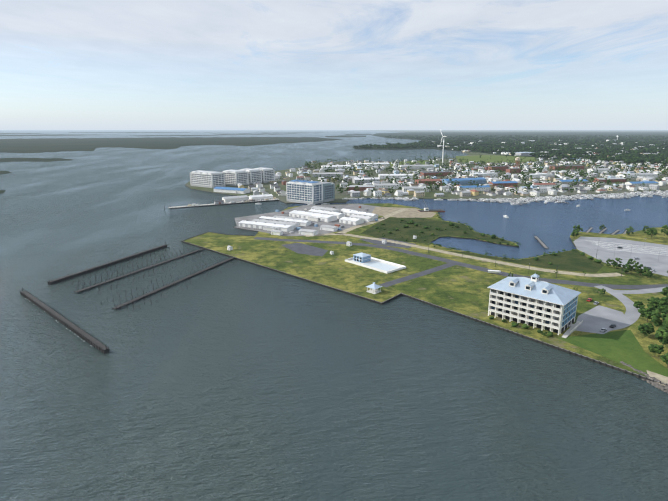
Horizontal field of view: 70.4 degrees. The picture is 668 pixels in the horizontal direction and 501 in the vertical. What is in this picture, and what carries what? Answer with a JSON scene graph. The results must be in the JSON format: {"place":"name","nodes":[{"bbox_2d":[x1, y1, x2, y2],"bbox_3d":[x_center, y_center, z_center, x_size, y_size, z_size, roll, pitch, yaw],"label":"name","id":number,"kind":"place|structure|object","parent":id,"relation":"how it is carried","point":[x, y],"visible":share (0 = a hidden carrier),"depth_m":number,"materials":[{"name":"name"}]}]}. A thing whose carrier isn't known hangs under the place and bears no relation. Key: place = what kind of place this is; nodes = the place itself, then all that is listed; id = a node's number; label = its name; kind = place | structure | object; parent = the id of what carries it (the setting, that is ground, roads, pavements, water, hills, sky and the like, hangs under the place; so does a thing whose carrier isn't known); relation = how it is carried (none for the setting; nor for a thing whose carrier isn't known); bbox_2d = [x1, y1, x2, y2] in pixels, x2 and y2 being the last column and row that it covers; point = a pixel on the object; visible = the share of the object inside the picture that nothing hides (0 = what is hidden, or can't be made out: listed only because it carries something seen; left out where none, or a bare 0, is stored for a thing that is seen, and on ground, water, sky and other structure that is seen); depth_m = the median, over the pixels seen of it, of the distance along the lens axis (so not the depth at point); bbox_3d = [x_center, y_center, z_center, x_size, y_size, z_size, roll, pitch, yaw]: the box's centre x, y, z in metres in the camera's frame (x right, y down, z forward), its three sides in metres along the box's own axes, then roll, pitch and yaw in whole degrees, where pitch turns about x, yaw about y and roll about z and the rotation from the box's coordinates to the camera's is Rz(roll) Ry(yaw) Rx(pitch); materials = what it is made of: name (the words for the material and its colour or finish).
{"place":"outdoors","nodes":[
{"label":"outdoors","id":0,"kind":"place"},
{"bbox_2d":[0,132,371,192],"bbox_3d":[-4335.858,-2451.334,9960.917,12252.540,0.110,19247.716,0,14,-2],"label":"marsh land","id":1,"kind":"structure","parent":0,"point":[38,145],"depth_m":3664.31,"materials":[{"name":"plant"}]},
{"bbox_2d":[0,130,667,500],"bbox_3d":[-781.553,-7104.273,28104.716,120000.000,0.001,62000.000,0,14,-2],"label":"sea water","id":2,"kind":"structure","parent":0,"point":[242,381],"depth_m":196.91,"materials":[{"name":"liquid"}]},
{"bbox_2d":[20,242,245,353],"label":"marina piers","id":3,"kind":"structure","parent":2,"relation":"in","point":[88,338],"depth_m":314.46,"materials":[{"name":"grey concrete"}]},
{"bbox_2d":[164,194,279,208],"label":"long pier","id":4,"kind":"structure","parent":2,"relation":"in","point":[230,200],"depth_m":666.50,"materials":[{"name":"concrete"}]},
{"bbox_2d":[0,0,667,129],"label":"sky","id":5,"kind":"structure","parent":0,"point":[65,64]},
{"bbox_2d":[184,203,667,376],"bbox_3d":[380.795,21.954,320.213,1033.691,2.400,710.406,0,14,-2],"label":"peninsula ground","id":6,"kind":"structure","parent":0,"point":[461,289],"depth_m":334.78,"materials":[{"name":"green plant"}]},
{"bbox_2d":[233,206,377,235],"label":"warehouses","id":7,"kind":"structure","parent":6,"relation":"on","point":[294,221],"depth_m":512.58,"materials":[{"name":"white paint"}]},
{"bbox_2d":[227,235,416,293],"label":"small buildings","id":8,"kind":"structure","parent":6,"relation":"on","point":[369,261],"depth_m":358.61,"materials":[{"name":"white"}]},
{"bbox_2d":[181,232,667,384],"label":"seawall","id":9,"kind":"object","parent":6,"relation":"on","point":[605,364],"visible":0.65,"depth_m":266.29,"materials":[{"name":"grey concrete"}]},
{"bbox_2d":[235,204,667,385],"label":"paved roads","id":10,"kind":"structure","parent":6,"relation":"on","point":[623,346],"depth_m":376.12,"materials":[{"name":"grey asphalt"}]},
{"bbox_2d":[587,247,655,331],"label":"cars","id":11,"kind":"object","parent":10,"relation":"on","point":[611,325],"visible":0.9,"depth_m":278.22,"materials":[{"name":"grey"}]},
{"bbox_2d":[591,241,667,254],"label":"parking markings","id":12,"kind":"object","parent":10,"relation":"on","point":[631,248],"visible":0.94,"depth_m":407.61,"materials":[{"name":"white paint"}]},
{"bbox_2d":[378,212,574,259],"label":"marsh shrubs","id":13,"kind":"object","parent":6,"relation":"on","point":[468,226],"visible":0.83,"depth_m":435.57,"materials":[{"name":"green plant"}]},
{"bbox_2d":[299,135,667,367],"bbox_3d":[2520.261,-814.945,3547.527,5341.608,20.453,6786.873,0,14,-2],"label":"tree","id":14,"kind":"object","parent":6,"relation":"on","point":[654,314],"depth_m":1370.69,"materials":[{"name":"green plant"}]},
{"bbox_2d":[488,270,500,273],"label":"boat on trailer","id":15,"kind":"object","parent":6,"relation":"on","point":[495,271],"visible":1,"depth_m":335.89,"materials":[{"name":"white"}]},
{"bbox_2d":[487,272,582,337],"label":"condo building","id":16,"kind":"structure","parent":6,"relation":"on","point":[534,301],"depth_m":245.49,"materials":[{"name":"beige paint"}]},
{"bbox_2d":[428,238,659,276],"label":"light poles","id":17,"kind":"object","parent":6,"relation":"on","point":[558,266],"visible":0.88,"depth_m":365.03,"materials":[{"name":"silver metal"}]},
{"bbox_2d":[620,361,667,392],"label":"riprap rocks","id":18,"kind":"object","parent":6,"relation":"on","point":[658,386],"visible":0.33,"depth_m":193.38,"materials":[{"name":"grey stone"}]},
{"bbox_2d":[185,130,667,203],"bbox_3d":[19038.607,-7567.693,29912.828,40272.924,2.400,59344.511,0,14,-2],"label":"town ground","id":19,"kind":"structure","parent":0,"point":[340,197],"depth_m":929.47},
{"bbox_2d":[190,167,334,203],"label":"apartment buildings","id":20,"kind":"structure","parent":19,"relation":"on","point":[306,192],"depth_m":823.71,"materials":[{"name":"grey concrete"}]},
{"bbox_2d":[440,129,445,162],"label":"wind turbine","id":21,"kind":"object","parent":19,"relation":"on","point":[443,146],"visible":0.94,"depth_m":1376.75,"materials":[{"name":"white paint"}]},
{"bbox_2d":[235,140,667,196],"bbox_3d":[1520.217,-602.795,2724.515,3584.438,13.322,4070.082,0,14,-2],"label":"town buildings","id":22,"kind":"structure","parent":19,"relation":"on","point":[648,179],"depth_m":936.99,"materials":[{"name":"white"}]},
{"bbox_2d":[514,135,618,167],"bbox_3d":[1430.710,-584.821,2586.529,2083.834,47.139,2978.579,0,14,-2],"label":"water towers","id":23,"kind":"structure","parent":19,"relation":"on","point":[517,159],"depth_m":1120.54,"materials":[{"name":"white metal"}]},
{"bbox_2d":[290,191,667,259],"bbox_3d":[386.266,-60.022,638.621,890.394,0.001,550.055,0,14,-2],"label":"harbour water","id":24,"kind":"structure","parent":0,"point":[550,225],"depth_m":549.49,"materials":[{"name":"blue liquid"}]},
{"bbox_2d":[255,185,667,217],"bbox_3d":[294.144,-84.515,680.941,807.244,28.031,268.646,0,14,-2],"label":"boats","id":25,"kind":"object","parent":24,"relation":"on","point":[562,198],"visible":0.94,"depth_m":695.36,"materials":[{"name":"white"}]},
{"bbox_2d":[350,190,666,248],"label":"docks","id":26,"kind":"object","parent":24,"relation":"in","point":[543,244],"visible":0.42,"depth_m":671.91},
{"bbox_2d":[353,132,667,166],"bbox_3d":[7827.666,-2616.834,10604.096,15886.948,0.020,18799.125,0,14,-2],"label":"forest ground","id":27,"kind":"structure","parent":0,"point":[492,158],"depth_m":5824.40,"materials":[{"name":"green plant"}]}
]}

